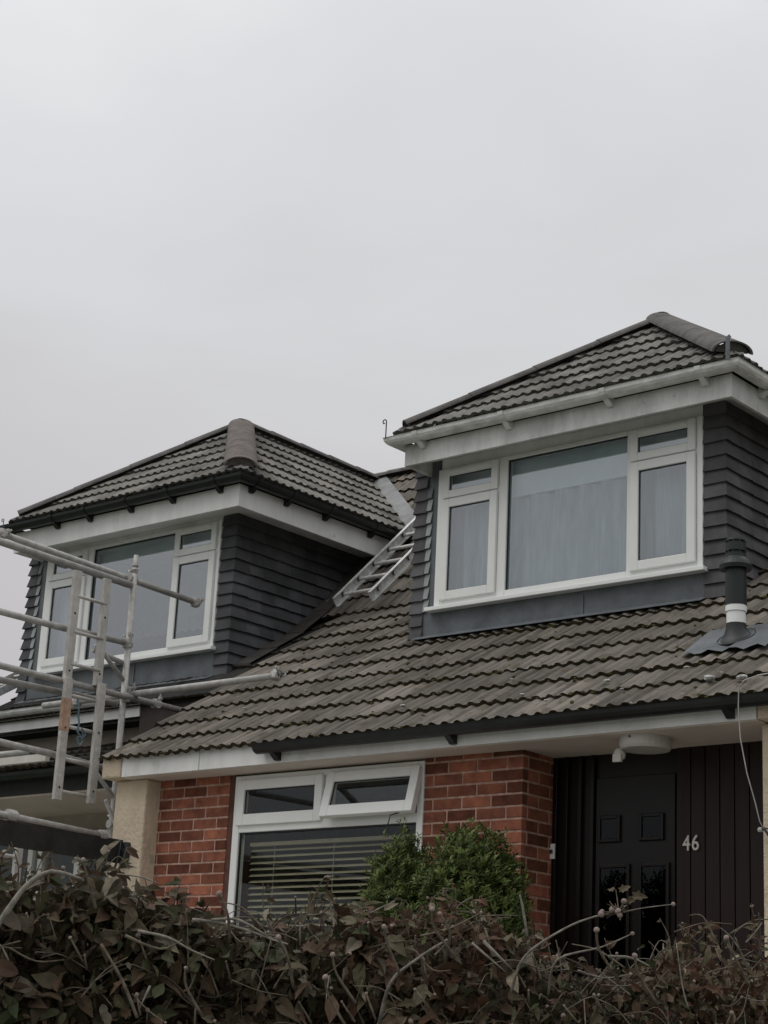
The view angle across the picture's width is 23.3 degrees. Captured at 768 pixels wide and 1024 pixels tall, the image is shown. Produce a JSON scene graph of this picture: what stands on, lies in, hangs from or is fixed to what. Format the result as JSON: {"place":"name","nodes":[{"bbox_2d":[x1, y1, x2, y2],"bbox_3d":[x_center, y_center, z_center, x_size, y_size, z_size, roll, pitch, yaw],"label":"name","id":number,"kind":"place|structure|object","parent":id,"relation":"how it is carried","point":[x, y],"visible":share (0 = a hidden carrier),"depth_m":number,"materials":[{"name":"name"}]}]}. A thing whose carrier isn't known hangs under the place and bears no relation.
{"place":"outdoors","nodes":[
{"label":"outdoors","id":0,"kind":"place"},
{"bbox_2d":[0,528,286,880],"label":"scaffold","id":1,"kind":"object","parent":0,"point":[131,581],"visible":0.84,"depth_m":13.85,"materials":[{"name":"metal"}]},
{"bbox_2d":[3,847,22,891],"bbox_3d":[-2.712,2.699,12.717,0.034,0.965,0.510,-11,-22,39],"label":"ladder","id":2,"kind":"object","parent":1,"relation":"attached to","point":[19,855],"visible":0.05,"depth_m":12.96,"materials":[{"name":"silver metal"}]},
{"bbox_2d":[0,754,49,766],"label":"scaffold board","id":3,"kind":"object","parent":1,"relation":"attached to","point":[25,759],"visible":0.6,"depth_m":13.85,"materials":[{"name":"beige wood"}]},
{"bbox_2d":[0,809,122,862],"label":"toe board","id":4,"kind":"object","parent":1,"relation":"attached to","point":[41,835],"visible":0.98,"depth_m":12.64,"materials":[{"name":"grey wood"}]},
{"bbox_2d":[114,840,130,867],"bbox_3d":[-1.827,2.424,13.085,0.095,0.234,0.172,-11,-22,39],"label":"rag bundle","id":5,"kind":"object","parent":4,"relation":"attached to","point":[122,847],"visible":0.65,"depth_m":13.07,"materials":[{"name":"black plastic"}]},
{"bbox_2d":[52,570,111,804],"bbox_3d":[-2.203,1.279,13.658,0.070,1.705,0.389,-11,-22,39],"label":"ladder","id":6,"kind":"object","parent":1,"relation":"hanging from","point":[64,727],"visible":1,"depth_m":13.64,"materials":[{"name":"metal"}]},
{"bbox_2d":[76,699,85,745],"bbox_3d":[-2.205,1.535,13.572,0.104,0.348,0.029,16,-22,-38],"label":"rope","id":7,"kind":"object","parent":6,"relation":"attached to","point":[83,735],"visible":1,"depth_m":13.55,"materials":[{"name":"fabric"}]},
{"bbox_2d":[0,0,767,705],"label":"sky","id":8,"kind":"structure","parent":0,"point":[315,224],"materials":[{"name":"grey"}]},
{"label":"ground","id":9,"kind":"structure","parent":0,"visible":0},
{"bbox_2d":[0,847,68,980],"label":"shrub","id":10,"kind":"object","parent":9,"relation":"on","point":[27,943],"visible":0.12,"depth_m":4.39,"materials":[{"name":"brown plant"}]},
{"bbox_2d":[0,840,293,1023],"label":"shrub","id":11,"kind":"object","parent":9,"relation":"on","point":[86,919],"visible":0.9,"depth_m":4.33,"materials":[{"name":"brown plant"}]},
{"bbox_2d":[0,418,417,899],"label":"neighbouring house","id":12,"kind":"structure","parent":9,"relation":"on","point":[302,535],"depth_m":15.85,"materials":[{"name":"tile"}]},
{"bbox_2d":[0,672,18,695],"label":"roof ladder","id":13,"kind":"object","parent":12,"relation":"on","point":[4,688],"visible":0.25,"depth_m":16.78,"materials":[{"name":"metal"}]},
{"bbox_2d":[0,829,107,899],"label":"window","id":14,"kind":"structure","parent":12,"relation":"in","point":[30,856],"depth_m":15.60,"materials":[{"name":"white plastic"}]},
{"bbox_2d":[53,570,72,657],"bbox_3d":[-2.823,0.916,16.724,0.370,1.030,0.058,-11,-22,39],"label":"net curtain","id":15,"kind":"object","parent":12,"relation":"hanging from","point":[60,637],"visible":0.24,"depth_m":16.75,"materials":[{"name":"fabric"}]},
{"bbox_2d":[37,520,223,674],"bbox_3d":[-2.223,0.767,16.074,2.295,1.115,0.120,-11,-22,39],"label":"dormer window","id":16,"kind":"structure","parent":12,"relation":"in","point":[211,552],"depth_m":15.77,"materials":[{"name":"white plastic"}]},
{"bbox_2d":[59,531,210,572],"bbox_3d":[-2.125,0.303,16.287,2.130,0.184,0.016,-11,-22,39],"label":"roller blind","id":17,"kind":"object","parent":12,"relation":"attached to","point":[139,549],"visible":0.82,"depth_m":16.22,"materials":[{"name":"fabric"}]},
{"bbox_2d":[83,875,437,1023],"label":"shrub","id":18,"kind":"object","parent":9,"relation":"on","point":[277,980],"visible":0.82,"depth_m":4.31,"materials":[{"name":"brown plant"}]},
{"bbox_2d":[98,312,767,1019],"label":"terraced house","id":19,"kind":"structure","parent":9,"relation":"on","point":[422,696],"depth_m":12.41,"materials":[{"name":"tile"}]},
{"bbox_2d":[226,761,425,928],"bbox_3d":[-0.419,2.294,12.077,1.718,1.270,0.170,-11,-22,39],"label":"window","id":20,"kind":"structure","parent":19,"relation":"in","point":[324,815],"depth_m":12.19,"materials":[{"name":"white plastic"}]},
{"bbox_2d":[245,834,415,950],"bbox_3d":[-0.330,2.490,12.097,1.510,0.735,0.053,-11,-22,39],"label":"venetian blind","id":21,"kind":"object","parent":19,"relation":"attached to","point":[322,841],"visible":0.33,"depth_m":12.27,"materials":[{"name":"grey plastic"}]},
{"bbox_2d":[332,517,415,606],"bbox_3d":[0.465,0.035,16.396,0.427,2.054,2.167,-11,-22,39],"label":"roof ladder","id":22,"kind":"object","parent":19,"relation":"on","point":[374,564],"visible":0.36,"depth_m":15.68,"materials":[{"name":"metal"}]},
{"bbox_2d":[387,812,397,836],"bbox_3d":[0.058,1.954,11.661,0.076,0.164,0.011,4,-17,-4],"label":"cable","id":23,"kind":"object","parent":19,"relation":"attached to","point":[388,822],"visible":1,"depth_m":11.66,"materials":[{"name":"black plastic"}]},
{"bbox_2d":[424,416,708,612],"bbox_3d":[1.262,0.045,13.211,2.360,1.100,0.120,-11,-22,39],"label":"dormer window","id":24,"kind":"structure","parent":19,"relation":"in","point":[498,492],"depth_m":13.10,"materials":[{"name":"white plastic"}]},
{"bbox_2d":[451,465,685,589],"bbox_3d":[1.340,0.203,13.245,2.190,0.795,0.060,-11,-22,39],"label":"net curtain","id":25,"kind":"object","parent":19,"relation":"hanging from","point":[566,534],"visible":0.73,"depth_m":13.25,"materials":[{"name":"fabric"}]},
{"bbox_2d":[452,430,686,509],"bbox_3d":[1.357,-0.332,13.396,2.190,0.314,0.016,-11,-22,39],"label":"roller blind","id":26,"kind":"object","parent":19,"relation":"attached to","point":[582,466],"visible":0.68,"depth_m":13.39,"materials":[{"name":"fabric"}]},
{"bbox_2d":[594,773,675,1016],"bbox_3d":[1.449,2.527,10.829,0.550,2.000,0.032,-11,-22,39],"label":"door","id":27,"kind":"structure","parent":19,"relation":"in","point":[636,815],"depth_m":10.95,"materials":[{"name":"black wood"}]},
{"bbox_2d":[612,733,671,761],"bbox_3d":[1.498,1.368,10.699,0.303,0.145,0.299,12,-19,-27],"label":"porch lamp","id":28,"kind":"object","parent":19,"relation":"attached to","point":[642,743],"visible":1,"depth_m":10.62,"materials":[{"name":"plastic"}]},
{"bbox_2d":[738,673,767,829],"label":"cable","id":29,"kind":"object","parent":19,"relation":"attached to","point":[742,746],"visible":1,"depth_m":9.95,"materials":[{"name":"grey plastic"}]},
{"bbox_2d":[757,827,767,835],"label":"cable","id":30,"kind":"object","parent":19,"relation":"attached to","point":[759,829],"visible":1,"depth_m":9.92,"materials":[{"name":"plastic"}]},
{"bbox_2d":[328,887,558,1023],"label":"shrub","id":31,"kind":"object","parent":9,"relation":"on","point":[452,983],"visible":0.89,"depth_m":4.32,"materials":[{"name":"brown plant"}]},
{"bbox_2d":[357,816,536,962],"bbox_3d":[0.287,2.579,10.275,1.098,1.846,0.989,-11,-22,39],"label":"bush","id":32,"kind":"object","parent":9,"relation":"on","point":[485,870],"visible":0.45,"depth_m":10.28,"materials":[{"name":"green plant"}]},
{"bbox_2d":[399,884,706,1023],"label":"shrub","id":33,"kind":"object","parent":9,"relation":"on","point":[565,1010],"visible":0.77,"depth_m":4.29,"materials":[{"name":"brown plant"}]},
{"bbox_2d":[556,904,767,1023],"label":"shrub","id":34,"kind":"object","parent":9,"relation":"on","point":[727,1001],"visible":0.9,"depth_m":4.33,"materials":[{"name":"brown plant"}]}
]}

